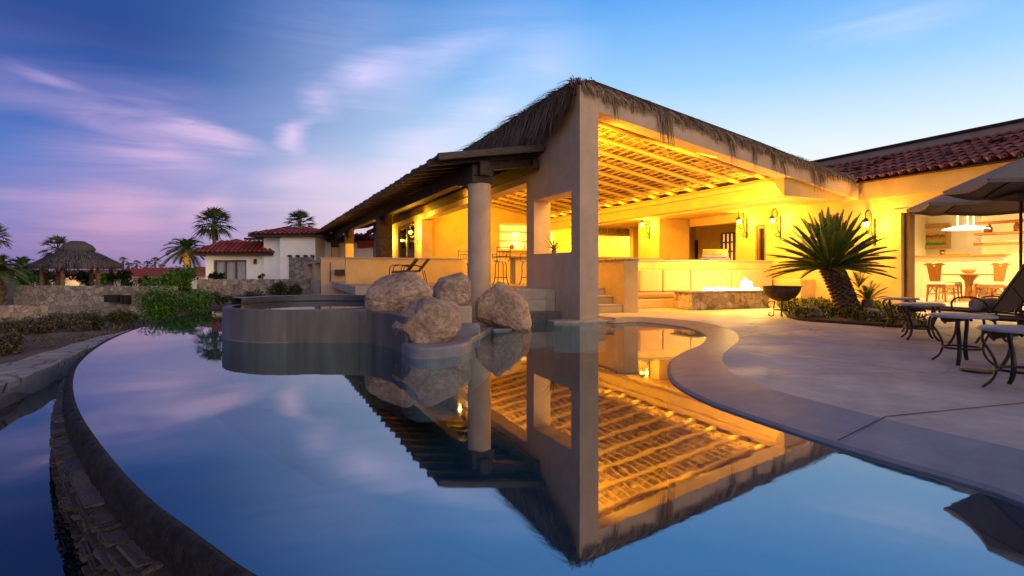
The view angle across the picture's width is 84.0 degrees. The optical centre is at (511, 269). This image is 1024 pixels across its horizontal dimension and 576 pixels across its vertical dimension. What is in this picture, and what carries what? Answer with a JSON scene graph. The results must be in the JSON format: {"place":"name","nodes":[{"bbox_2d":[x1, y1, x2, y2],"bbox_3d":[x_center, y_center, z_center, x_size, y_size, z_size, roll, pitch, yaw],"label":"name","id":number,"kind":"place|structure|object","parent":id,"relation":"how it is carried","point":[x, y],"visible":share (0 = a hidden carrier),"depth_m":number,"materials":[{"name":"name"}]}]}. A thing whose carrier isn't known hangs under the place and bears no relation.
{"place":"outdoors","nodes":[
{"label":"outdoors","id":0,"kind":"place"},
{"bbox_2d":[0,375,86,575],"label":"basin water","id":1,"kind":"structure","parent":0,"point":[36,539],"depth_m":4.03,"materials":[{"name":"liquid"}]},
{"bbox_2d":[0,329,131,393],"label":"kerb paving","id":2,"kind":"structure","parent":0,"point":[15,374],"depth_m":8.48,"materials":[{"name":"stone"}]},
{"bbox_2d":[0,270,599,408],"bbox_3d":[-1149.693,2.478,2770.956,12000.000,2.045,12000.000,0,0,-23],"label":"ground","id":3,"kind":"structure","parent":0,"point":[585,359],"depth_m":13.10,"materials":[{"name":"soil"}]},
{"bbox_2d":[0,224,13,248],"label":"fan palm","id":4,"kind":"object","parent":3,"relation":"on","point":[4,235],"visible":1,"depth_m":31.19,"materials":[{"name":"green plant"}]},
{"bbox_2d":[0,330,26,355],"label":"dry shrub","id":5,"kind":"object","parent":3,"relation":"on","point":[11,343],"visible":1,"depth_m":10.13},
{"bbox_2d":[0,253,33,304],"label":"date palm","id":6,"kind":"object","parent":3,"relation":"on","point":[6,268],"visible":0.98,"depth_m":19.49,"materials":[{"name":"green plant"}]},
{"bbox_2d":[0,304,47,321],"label":"garden wall","id":7,"kind":"structure","parent":3,"relation":"on","point":[19,312],"depth_m":16.71,"materials":[{"name":"stone"}]},
{"bbox_2d":[7,255,47,275],"bbox_3d":[-24.983,0.590,29.001,2.210,2.658,2.357,0,0,-23],"label":"date palm","id":8,"kind":"object","parent":3,"relation":"on","point":[25,260],"visible":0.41,"depth_m":28.84,"materials":[{"name":"green plant"}]},
{"bbox_2d":[0,316,58,334],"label":"dry shrub","id":9,"kind":"object","parent":3,"relation":"on","point":[42,326],"visible":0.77,"depth_m":12.95,"materials":[{"name":"plant"}]},
{"bbox_2d":[15,273,53,284],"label":"garden shrub","id":10,"kind":"object","parent":3,"relation":"on","point":[35,278],"visible":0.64,"depth_m":26.07,"materials":[{"name":"green plant"}]},
{"bbox_2d":[27,269,74,284],"bbox_3d":[-22.725,0.421,28.047,1.671,1.236,1.722,0,0,3],"label":"garden shrub","id":11,"kind":"object","parent":3,"relation":"on","point":[50,275],"visible":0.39,"depth_m":27.81,"materials":[{"name":"green plant"}]},
{"bbox_2d":[34,234,69,284],"bbox_3d":[-28.728,-0.180,35.977,2.342,4.160,2.218,0,0,-23],"label":"fan palm","id":12,"kind":"object","parent":3,"relation":"on","point":[59,240],"visible":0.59,"depth_m":35.76,"materials":[{"name":"green plant"}]},
{"bbox_2d":[20,312,91,328],"bbox_3d":[-11.868,1.460,14.754,1.506,0.680,1.291,0,0,-23],"label":"dry shrub","id":13,"kind":"object","parent":3,"relation":"on","point":[57,321],"visible":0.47,"depth_m":14.56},
{"bbox_2d":[26,241,122,285],"bbox_3d":[-19.855,0.292,26.000,3.563,3.216,3.574,0,0,0],"label":"gazebo","id":14,"kind":"object","parent":3,"relation":"on","point":[78,255],"visible":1,"depth_m":25.22,"materials":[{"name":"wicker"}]},
{"bbox_2d":[62,318,92,331],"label":"dry shrub","id":15,"kind":"object","parent":3,"relation":"on","point":[76,325],"visible":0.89,"depth_m":13.62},
{"bbox_2d":[29,271,125,285],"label":"house","id":16,"kind":"structure","parent":3,"relation":"on","point":[73,282],"depth_m":45.30,"materials":[{"name":"red tile"}]},
{"bbox_2d":[71,270,95,285],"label":"garden shrub","id":17,"kind":"object","parent":3,"relation":"on","point":[82,276],"visible":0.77,"depth_m":28.55,"materials":[{"name":"green plant"}]},
{"bbox_2d":[14,285,177,315],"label":"garden wall","id":18,"kind":"structure","parent":3,"relation":"on","point":[66,299],"depth_m":19.66,"materials":[{"name":"stone"}]},
{"bbox_2d":[104,295,119,301],"bbox_3d":[-13.545,0.977,19.295,0.461,0.244,0.250,0,0,0],"label":"wall plaque","id":19,"kind":"object","parent":18,"relation":"attached to","point":[111,298],"depth_m":19.20,"materials":[{"name":"brown metal"}]},
{"bbox_2d":[73,306,138,329],"bbox_3d":[-10.478,1.345,14.684,0.820,0.779,1.431,0,0,38],"label":"dry shrub","id":20,"kind":"object","parent":3,"relation":"on","point":[120,316],"visible":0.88,"depth_m":14.67,"materials":[{"name":"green plant"}]},
{"bbox_2d":[95,272,116,285],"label":"garden shrub","id":21,"kind":"object","parent":3,"relation":"on","point":[103,281],"visible":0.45,"depth_m":31.04,"materials":[{"name":"green plant"}]},
{"bbox_2d":[0,305,221,349],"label":"dry grass","id":22,"kind":"structure","parent":3,"relation":"on","point":[33,340],"depth_m":12.82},
{"bbox_2d":[106,269,134,285],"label":"garden shrub","id":23,"kind":"object","parent":3,"relation":"on","point":[124,277],"visible":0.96,"depth_m":26.75,"materials":[{"name":"green plant"}]},
{"bbox_2d":[129,268,205,288],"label":"house","id":24,"kind":"structure","parent":3,"relation":"on","point":[156,272],"depth_m":48.88,"materials":[{"name":"red tile"}]},
{"bbox_2d":[138,265,197,298],"bbox_3d":[-12.318,0.529,20.431,1.203,1.388,1.932,0,0,30],"label":"tall shrub","id":25,"kind":"object","parent":3,"relation":"on","point":[187,274],"visible":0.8,"depth_m":20.52,"materials":[{"name":"green plant"}]},
{"bbox_2d":[131,283,215,324],"bbox_3d":[-9.407,1.037,15.833,2.032,1.414,1.519,0,0,-23],"label":"hedge bush","id":26,"kind":"object","parent":3,"relation":"on","point":[162,306],"visible":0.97,"depth_m":15.66,"materials":[{"name":"green plant"}]},
{"bbox_2d":[156,236,205,293],"bbox_3d":[-21.634,-0.272,38.005,3.400,3.982,3.408,0,0,11],"label":"date palm","id":27,"kind":"object","parent":3,"relation":"on","point":[183,249],"visible":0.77,"depth_m":37.65,"materials":[{"name":"green plant"}]},
{"bbox_2d":[189,206,237,243],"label":"fan palm","id":28,"kind":"object","parent":3,"relation":"on","point":[212,214],"visible":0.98,"depth_m":42.70,"materials":[{"name":"green plant"}]},
{"bbox_2d":[207,271,225,278],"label":"shrub","id":29,"kind":"object","parent":3,"relation":"on","point":[215,275],"visible":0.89,"depth_m":33.97,"materials":[{"name":"green plant"}]},
{"bbox_2d":[212,291,233,306],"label":"shrub","id":30,"kind":"object","parent":3,"relation":"on","point":[220,299],"visible":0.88,"depth_m":21.88,"materials":[{"name":"green plant"}]},
{"bbox_2d":[236,289,265,297],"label":"shrub","id":31,"kind":"object","parent":3,"relation":"on","point":[249,294],"visible":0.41,"depth_m":24.03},
{"bbox_2d":[197,279,310,302],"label":"garden wall","id":32,"kind":"structure","parent":3,"relation":"on","point":[233,287],"depth_m":26.39,"materials":[{"name":"stone"}]},
{"bbox_2d":[190,227,373,279],"bbox_3d":[-14.313,-0.930,39.320,12.738,3.837,7.560,0,0,0],"label":"villa","id":33,"kind":"object","parent":3,"relation":"on","point":[283,253],"visible":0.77,"depth_m":36.70,"materials":[{"name":"white paint"}]},
{"bbox_2d":[214,260,245,278],"bbox_3d":[-18.342,0.013,37.244,2.134,1.275,0.290,0,0,0],"label":"window","id":34,"kind":"structure","parent":33,"relation":"in","point":[233,269],"depth_m":37.31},
{"bbox_2d":[265,280,302,295],"bbox_3d":[-9.807,1.034,24.525,1.582,1.183,1.174,0,0,-23],"label":"tall shrub","id":35,"kind":"object","parent":3,"relation":"on","point":[279,288],"visible":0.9,"depth_m":24.38,"materials":[{"name":"green plant"}]},
{"bbox_2d":[284,209,315,227],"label":"fan palm","id":36,"kind":"object","parent":3,"relation":"on","point":[300,214],"visible":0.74,"depth_m":46.69,"materials":[{"name":"green plant"}]},
{"bbox_2d":[304,257,344,294],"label":"stair tower","id":37,"kind":"structure","parent":3,"relation":"on","point":[322,273],"depth_m":21.11,"materials":[{"name":"beige paint"}]},
{"bbox_2d":[332,257,463,297],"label":"wall","id":38,"kind":"structure","parent":3,"relation":"on","point":[363,275],"depth_m":18.30,"materials":[{"name":"paint"}]},
{"bbox_2d":[389,258,418,273],"bbox_3d":[-3.259,0.054,17.204,0.812,0.778,0.568,0,0,-1],"label":"patio chair","id":39,"kind":"object","parent":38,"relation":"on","point":[410,267],"visible":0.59,"depth_m":16.99,"materials":[{"name":"brown fabric"}]},
{"bbox_2d":[401,258,429,282],"bbox_3d":[-2.882,0.054,17.017,0.812,0.778,0.568,0,0,-3],"label":"patio chair","id":40,"kind":"object","parent":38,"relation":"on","point":[423,265],"visible":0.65,"depth_m":16.81,"materials":[{"name":"brown fabric"}]},
{"bbox_2d":[316,144,545,316],"bbox_3d":[-6.361,-0.685,25.970,3.610,4.771,28.876,0,0,-23],"label":"pergola","id":41,"kind":"object","parent":38,"relation":"on","point":[442,174],"visible":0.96,"depth_m":14.33,"materials":[{"name":"beige paint"}]},
{"bbox_2d":[75,342,749,575],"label":"pool basin","id":42,"kind":"object","parent":3,"relation":"in","point":[538,464],"visible":0.59,"depth_m":5.25,"materials":[{"name":"liquid"}]},
{"bbox_2d":[594,316,1023,575],"bbox_3d":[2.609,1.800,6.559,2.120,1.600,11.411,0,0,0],"label":"pool coping","id":43,"kind":"object","parent":42,"relation":"on","point":[763,481],"visible":0.94,"depth_m":3.74,"materials":[{"name":"concrete"}]},
{"bbox_2d":[725,328,1023,440],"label":"deck joint","id":44,"kind":"object","parent":43,"relation":"on","point":[903,414],"visible":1,"depth_m":3.94,"materials":[{"name":"concrete"}]},
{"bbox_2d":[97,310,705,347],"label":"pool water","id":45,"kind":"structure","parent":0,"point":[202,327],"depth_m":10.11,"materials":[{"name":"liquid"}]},
{"bbox_2d":[222,295,409,422],"bbox_3d":[-3.211,1.300,9.624,3.336,1.600,4.822,0,0,-7],"label":"hot tub","id":46,"kind":"object","parent":45,"relation":"in","point":[297,351],"visible":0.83,"depth_m":8.55,"materials":[{"name":"paint"}]},
{"bbox_2d":[364,272,432,310],"bbox_3d":[-1.765,0.410,9.008,1.042,0.757,0.832,0,0,0],"label":"boulder","id":47,"kind":"object","parent":46,"relation":"on","point":[399,291],"visible":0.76,"depth_m":8.69,"materials":[{"name":"stone"}]},
{"bbox_2d":[401,329,472,421],"bbox_3d":[-1.244,1.430,9.024,1.057,0.940,3.994,0,0,-12],"label":"water ledge","id":48,"kind":"object","parent":45,"relation":"in","point":[437,381],"visible":0.87,"depth_m":7.14,"materials":[{"name":"concrete"}]},
{"bbox_2d":[392,296,461,342],"bbox_3d":[-1.165,0.726,7.760,0.930,0.748,0.774,0,0,0],"label":"boulder","id":49,"kind":"object","parent":48,"relation":"on","point":[431,319],"visible":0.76,"depth_m":7.43,"materials":[{"name":"stone"}]},
{"bbox_2d":[459,302,479,333],"bbox_3d":[-1.026,1.120,10.253,0.823,0.960,2.020,0,0,-8],"label":"boulder plinth","id":50,"kind":"object","parent":45,"relation":"in","point":[469,326],"visible":0.23,"depth_m":9.90,"materials":[{"name":"beige paint"}]},
{"bbox_2d":[433,272,470,304],"bbox_3d":[-1.094,0.363,10.381,0.707,0.620,0.754,0,0,-23],"label":"boulder","id":51,"kind":"object","parent":50,"relation":"on","point":[456,287],"visible":0.88,"depth_m":10.09,"materials":[{"name":"stone"}]},
{"bbox_2d":[471,322,493,390],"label":"stepping kerb","id":52,"kind":"structure","parent":45,"relation":"in","point":[481,357],"depth_m":9.51,"materials":[{"name":"concrete"}]},
{"bbox_2d":[491,327,521,375],"bbox_3d":[-0.241,1.482,11.100,0.842,0.835,1.870,0,0,-1],"label":"boulder pad","id":53,"kind":"object","parent":45,"relation":"in","point":[506,353],"visible":0.56,"depth_m":10.25,"materials":[{"name":"stone"}]},
{"bbox_2d":[475,281,531,330],"bbox_3d":[-0.157,0.699,10.616,1.066,0.963,0.786,0,0,7],"label":"boulder","id":54,"kind":"object","parent":53,"relation":"on","point":[500,304],"visible":0.93,"depth_m":10.27,"materials":[{"name":"stone"}]},
{"bbox_2d":[491,285,560,351],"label":"stone steps","id":55,"kind":"structure","parent":45,"relation":"in","point":[541,302],"depth_m":12.23,"materials":[{"name":"stone"}]},
{"bbox_2d":[0,0,1023,269],"label":"sky","id":56,"kind":"structure","parent":0,"point":[122,121],"materials":[{"name":"blue"}]},
{"bbox_2d":[701,249,729,259],"bbox_3d":[6.280,-0.099,17.580,0.840,1.079,0.602,0,0,20],"label":"barbecue grill","id":57,"kind":"object","parent":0,"point":[715,254],"visible":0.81,"depth_m":17.36,"materials":[{"name":"metal"}]},
{"bbox_2d":[598,304,1023,449],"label":"deck","id":58,"kind":"structure","parent":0,"point":[878,371],"depth_m":5.75,"materials":[{"name":"concrete"}]},
{"bbox_2d":[598,287,622,312],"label":"entry steps","id":59,"kind":"structure","parent":58,"relation":"on","point":[605,304],"depth_m":13.25,"materials":[{"name":"paint"}]},
{"bbox_2d":[373,75,861,319],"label":"pavilion","id":60,"kind":"structure","parent":58,"relation":"on","point":[610,157],"depth_m":14.49,"materials":[{"name":"beige paint"}]},
{"bbox_2d":[399,221,414,257],"bbox_3d":[-5.154,-0.905,27.960,0.150,2.690,3.800,0,0,-23],"label":"terrace door","id":61,"kind":"structure","parent":60,"relation":"attached to","point":[406,246],"depth_m":27.92,"materials":[{"name":"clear glass"}]},
{"bbox_2d":[492,246,510,284],"bbox_3d":[-0.307,-0.109,16.171,0.482,1.109,0.464,0,0,-23],"label":"bar stool","id":62,"kind":"object","parent":60,"relation":"on","point":[502,261],"visible":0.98,"depth_m":16.05,"materials":[{"name":"wood"}]},
{"bbox_2d":[499,223,557,250],"bbox_3d":[0.799,-1.540,27.234,2.950,1.280,0.298,0,0,-23],"label":"wall niche","id":63,"kind":"object","parent":60,"relation":"attached to","point":[515,234],"depth_m":26.99,"materials":[{"name":"brown"}]},
{"bbox_2d":[539,234,566,252],"bbox_3d":[0.938,-0.647,13.743,1.058,0.523,0.881,0,0,-23],"label":"potted plant","id":64,"kind":"object","parent":60,"relation":"on","point":[553,248],"visible":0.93,"depth_m":13.65,"materials":[{"name":"green plant"}]},
{"bbox_2d":[493,256,631,283],"bbox_3d":[1.736,0.009,18.584,4.750,0.858,0.700,0,0,-23],"label":"bar counter","id":65,"kind":"object","parent":60,"relation":"on","point":[517,268],"visible":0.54,"depth_m":17.84,"materials":[{"name":"paint"}]},
{"bbox_2d":[547,317,607,352],"bbox_3d":[1.377,1.377,12.167,1.370,0.645,1.180,0,0,-23],"label":"pillar ledge","id":66,"kind":"object","parent":60,"relation":"attached to","point":[570,343],"visible":0.51,"depth_m":11.62,"materials":[{"name":"stone"}]},
{"bbox_2d":[598,227,628,236],"bbox_3d":[4.305,-1.706,25.726,2.930,0.383,0.376,0,0,-23],"label":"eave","id":67,"kind":"object","parent":60,"relation":"attached to","point":[616,232],"visible":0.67,"depth_m":25.67,"materials":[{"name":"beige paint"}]},
{"bbox_2d":[639,220,649,238],"bbox_3d":[5.040,-1.638,21.661,0.478,0.936,0.240,0,0,-23],"label":"wall lamp","id":68,"kind":"object","parent":60,"relation":"attached to","point":[642,222],"visible":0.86,"depth_m":21.68,"materials":[{"name":"black metal"}]},
{"bbox_2d":[598,258,639,312],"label":"stair wall","id":69,"kind":"structure","parent":58,"relation":"on","point":[618,279],"depth_m":13.34,"materials":[{"name":"paint"}]},
{"bbox_2d":[670,277,768,309],"bbox_3d":[5.445,0.602,14.758,2.650,0.797,0.830,0,0,-23],"label":"fire pit","id":70,"kind":"object","parent":58,"relation":"on","point":[747,294],"visible":1,"depth_m":14.40,"materials":[{"name":"stone"}]},
{"bbox_2d":[638,259,814,308],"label":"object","id":71,"kind":"object","parent":58,"relation":"on","point":[807,289],"visible":0.32,"depth_m":16.33,"materials":[{"name":"paint"}]},
{"bbox_2d":[638,270,661,291],"bbox_3d":[3.729,0.300,15.412,0.725,0.600,0.173,0,0,-23],"label":"back cushion","id":72,"kind":"object","parent":71,"relation":"on","point":[649,280],"visible":0.8,"depth_m":15.32,"materials":[{"name":"beige fabric"}]},
{"bbox_2d":[638,292,673,298],"bbox_3d":[5.401,0.684,15.752,5.150,0.158,0.460,0,0,-23],"label":"seat cushion","id":73,"kind":"object","parent":71,"relation":"on","point":[653,295],"depth_m":14.85,"materials":[{"name":"brown fabric"}]},
{"bbox_2d":[662,270,689,291],"bbox_3d":[4.517,0.300,15.739,0.920,0.600,0.173,0,0,-23],"label":"back cushion","id":74,"kind":"object","parent":71,"relation":"on","point":[675,279],"visible":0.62,"depth_m":15.64,"materials":[{"name":"beige fabric"}]},
{"bbox_2d":[690,270,730,289],"bbox_3d":[5.633,0.300,16.202,1.437,0.600,0.173,0,0,-23],"label":"back cushion","id":75,"kind":"object","parent":71,"relation":"on","point":[700,279],"visible":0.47,"depth_m":16.09,"materials":[{"name":"beige fabric"}]},
{"bbox_2d":[731,270,771,288],"bbox_3d":[7.038,0.300,16.785,1.545,0.600,0.173,0,0,-23],"label":"back cushion","id":76,"kind":"object","parent":71,"relation":"on","point":[758,278],"visible":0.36,"depth_m":16.72,"materials":[{"name":"beige fabric"}]},
{"bbox_2d":[762,285,802,317],"bbox_3d":[5.688,0.672,12.000,0.790,0.653,0.790,0,0,-23],"label":"fire bowl","id":77,"kind":"object","parent":58,"relation":"on","point":[781,293],"visible":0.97,"depth_m":11.78,"materials":[{"name":"metal"}]},
{"bbox_2d":[629,118,1023,315],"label":"house","id":78,"kind":"structure","parent":58,"relation":"on","point":[897,180],"depth_m":15.09,"materials":[{"name":"paint"}]},
{"bbox_2d":[721,232,734,259],"bbox_3d":[9.495,-0.600,24.986,0.090,2.060,0.797,0,0,-23],"label":"passage door","id":79,"kind":"structure","parent":78,"relation":"in","point":[727,239],"depth_m":24.85,"materials":[{"name":"brown"}]},
{"bbox_2d":[735,212,747,237],"bbox_3d":[7.612,-1.507,18.854,0.478,0.936,0.240,0,0,-23],"label":"wall lamp","id":80,"kind":"object","parent":78,"relation":"attached to","point":[739,219],"visible":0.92,"depth_m":18.88,"materials":[{"name":"black metal"}]},
{"bbox_2d":[757,225,765,259],"bbox_3d":[8.169,-0.505,18.486,0.140,1.890,0.429,0,0,-23],"label":"window","id":81,"kind":"structure","parent":78,"relation":"in","point":[761,229],"depth_m":18.54,"materials":[{"name":"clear glass"}]},
{"bbox_2d":[768,208,781,238],"bbox_3d":[8.135,-1.431,17.593,0.478,0.936,0.240,0,0,-23],"label":"wall lamp","id":82,"kind":"object","parent":78,"relation":"attached to","point":[772,218],"visible":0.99,"depth_m":17.63,"materials":[{"name":"black metal"}]},
{"bbox_2d":[861,209,875,245],"bbox_3d":[9.291,-1.099,14.807,0.478,0.936,0.240,0,0,-23],"label":"wall lamp","id":83,"kind":"object","parent":78,"relation":"attached to","point":[866,223],"visible":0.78,"depth_m":14.83,"materials":[{"name":"black metal"}]},
{"bbox_2d":[925,223,950,248],"bbox_3d":[14.200,-1.112,19.131,0.095,0.832,0.969,0,0,-23],"label":"painting","id":84,"kind":"object","parent":78,"relation":"attached to","point":[937,237],"visible":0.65,"depth_m":19.01},
{"bbox_2d":[923,263,955,302],"bbox_3d":[11.270,0.341,14.981,0.562,1.022,0.500,0,0,-26],"label":"dining chair","id":85,"kind":"object","parent":78,"relation":"on","point":[934,273],"visible":0.99,"depth_m":14.88,"materials":[{"name":"wood"}]},
{"bbox_2d":[934,265,962,300],"bbox_3d":[12.226,0.341,15.931,0.500,1.022,0.562,0,0,-42],"label":"dining chair","id":86,"kind":"object","parent":78,"relation":"on","point":[958,284],"visible":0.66,"depth_m":15.85,"materials":[{"name":"wood"}]},
{"bbox_2d":[915,254,1011,297],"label":"half wall","id":87,"kind":"structure","parent":78,"relation":"on","point":[955,263],"depth_m":17.26,"materials":[{"name":"white paint"}]},
{"bbox_2d":[941,216,990,230],"bbox_3d":[14.035,-1.519,17.600,1.200,0.562,1.200,0,0,-23],"label":"pendant lamp","id":88,"kind":"object","parent":78,"relation":"hanging from","point":[967,227],"visible":0.88,"depth_m":17.58,"materials":[{"name":"beige"}]},
{"bbox_2d":[941,273,992,300],"bbox_3d":[12.528,0.480,15.600,1.280,0.740,1.280,0,0,37],"label":"dining table","id":89,"kind":"object","parent":78,"relation":"on","point":[968,279],"visible":0.85,"depth_m":15.35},
{"bbox_2d":[959,268,978,273],"bbox_3d":[12.528,0.028,15.600,0.440,0.160,0.440,0,0,-23],"label":"glass bowl","id":90,"kind":"object","parent":89,"relation":"on","point":[968,270],"visible":1,"depth_m":15.48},
{"bbox_2d":[973,282,996,297],"bbox_3d":[13.689,0.341,16.424,0.562,1.022,0.500,0,0,-35],"label":"dining chair","id":91,"kind":"object","parent":78,"relation":"on","point":[979,288],"visible":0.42,"depth_m":16.43,"materials":[{"name":"wood"}]},
{"bbox_2d":[974,263,1010,297],"bbox_3d":[12.532,0.341,14.858,0.500,1.022,0.562,0,0,0],"label":"dining chair","id":92,"kind":"object","parent":78,"relation":"on","point":[999,273],"visible":0.89,"depth_m":14.67,"materials":[{"name":"fabric"}]},
{"bbox_2d":[973,213,1023,283],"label":"wall shelves","id":93,"kind":"object","parent":78,"relation":"attached to","point":[1002,237],"depth_m":17.23,"materials":[{"name":"brown"}]},
{"bbox_2d":[777,302,930,327],"bbox_3d":[7.644,1.000,13.174,2.513,0.100,7.058,0,0,23],"label":"planting bed","id":94,"kind":"object","parent":58,"relation":"on","point":[836,319],"visible":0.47,"depth_m":10.62,"materials":[{"name":"soil"}]},
{"bbox_2d":[763,206,898,311],"bbox_3d":[6.946,-0.130,12.355,2.642,2.452,2.531,0,0,-23],"label":"cycad","id":95,"kind":"object","parent":94,"relation":"on","point":[830,254],"visible":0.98,"depth_m":12.16,"materials":[{"name":"green plant"}]},
{"bbox_2d":[777,296,930,323],"bbox_3d":[7.526,0.846,13.173,2.638,0.234,7.010,0,0,25],"label":"ground cover","id":96,"kind":"object","parent":94,"relation":"on","point":[804,306],"visible":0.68,"depth_m":11.59,"materials":[{"name":"green plant"}]},
{"bbox_2d":[850,270,888,308],"bbox_3d":[7.681,0.492,12.309,0.832,1.031,0.804,0,0,22],"label":"cycad offset","id":97,"kind":"object","parent":94,"relation":"on","point":[867,294],"visible":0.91,"depth_m":12.23,"materials":[{"name":"green plant"}]},
{"bbox_2d":[879,297,919,329],"bbox_3d":[6.637,0.740,9.750,0.596,0.521,0.596,0,0,-43],"label":"side table","id":98,"kind":"object","parent":58,"relation":"on","point":[889,299],"visible":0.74,"depth_m":9.74,"materials":[{"name":"metal"}]},
{"bbox_2d":[895,302,945,340],"bbox_3d":[5.846,0.740,8.150,0.596,0.521,0.596,0,0,24],"label":"side table","id":99,"kind":"object","parent":58,"relation":"on","point":[928,328],"visible":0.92,"depth_m":8.07,"materials":[{"name":"metal"}]},
{"bbox_2d":[896,263,1023,341],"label":"sun lounger","id":100,"kind":"object","parent":58,"relation":"on","point":[1010,299],"visible":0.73,"depth_m":8.07,"materials":[{"name":"black metal"}]},
{"bbox_2d":[968,298,997,310],"bbox_3d":[6.957,0.513,8.358,0.480,0.184,0.185,0,0,-23],"label":"rolled towel","id":101,"kind":"object","parent":100,"relation":"on","point":[976,304],"visible":0.75,"depth_m":8.27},
{"bbox_2d":[928,312,998,365],"bbox_3d":[4.830,0.740,6.100,0.596,0.521,0.596,0,0,1],"label":"side table","id":102,"kind":"object","parent":58,"relation":"on","point":[958,317],"visible":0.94,"depth_m":5.98,"materials":[{"name":"metal"}]},
{"bbox_2d":[906,152,1023,324],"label":"parasol","id":103,"kind":"object","parent":58,"relation":"on","point":[941,204],"visible":0.45,"depth_m":9.97,"materials":[{"name":"fabric"}]},
{"bbox_2d":[940,304,1023,343],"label":"sun lounger","id":104,"kind":"object","parent":58,"relation":"on","point":[1010,318],"visible":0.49,"depth_m":7.35,"materials":[{"name":"black metal"}]},
{"bbox_2d":[943,157,1023,200],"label":"parasol","id":105,"kind":"object","parent":58,"relation":"on","point":[1002,180],"visible":0.99,"depth_m":7.46,"materials":[{"name":"fabric"}]},
{"bbox_2d":[976,324,1023,386],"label":"side table","id":106,"kind":"object","parent":58,"relation":"on","point":[1008,330],"visible":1,"depth_m":4.80,"materials":[{"name":"metal"}]},
{"bbox_2d":[987,332,1023,368],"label":"sun lounger","id":107,"kind":"object","parent":58,"relation":"on","point":[993,336],"visible":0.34,"depth_m":5.70,"materials":[{"name":"black metal"}]},
{"bbox_2d":[958,368,993,373],"bbox_3d":[4.565,0.988,5.577,0.304,0.016,0.304,0,0,-23],"label":"drain cover","id":108,"kind":"object","parent":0,"point":[979,370],"visible":0.92,"depth_m":5.54,"materials":[{"name":"brown metal"}]},
{"label":"basin floor","id":109,"kind":"structure","parent":0,"visible":0},
{"bbox_2d":[0,357,79,398],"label":"basin kerb","id":110,"kind":"structure","parent":109,"relation":"on","point":[38,381],"depth_m":7.78,"materials":[{"name":"concrete"}]},
{"bbox_2d":[49,310,256,575],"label":"pool wall","id":111,"kind":"structure","parent":109,"relation":"on","point":[118,519],"depth_m":2.91,"materials":[{"name":"stone"}]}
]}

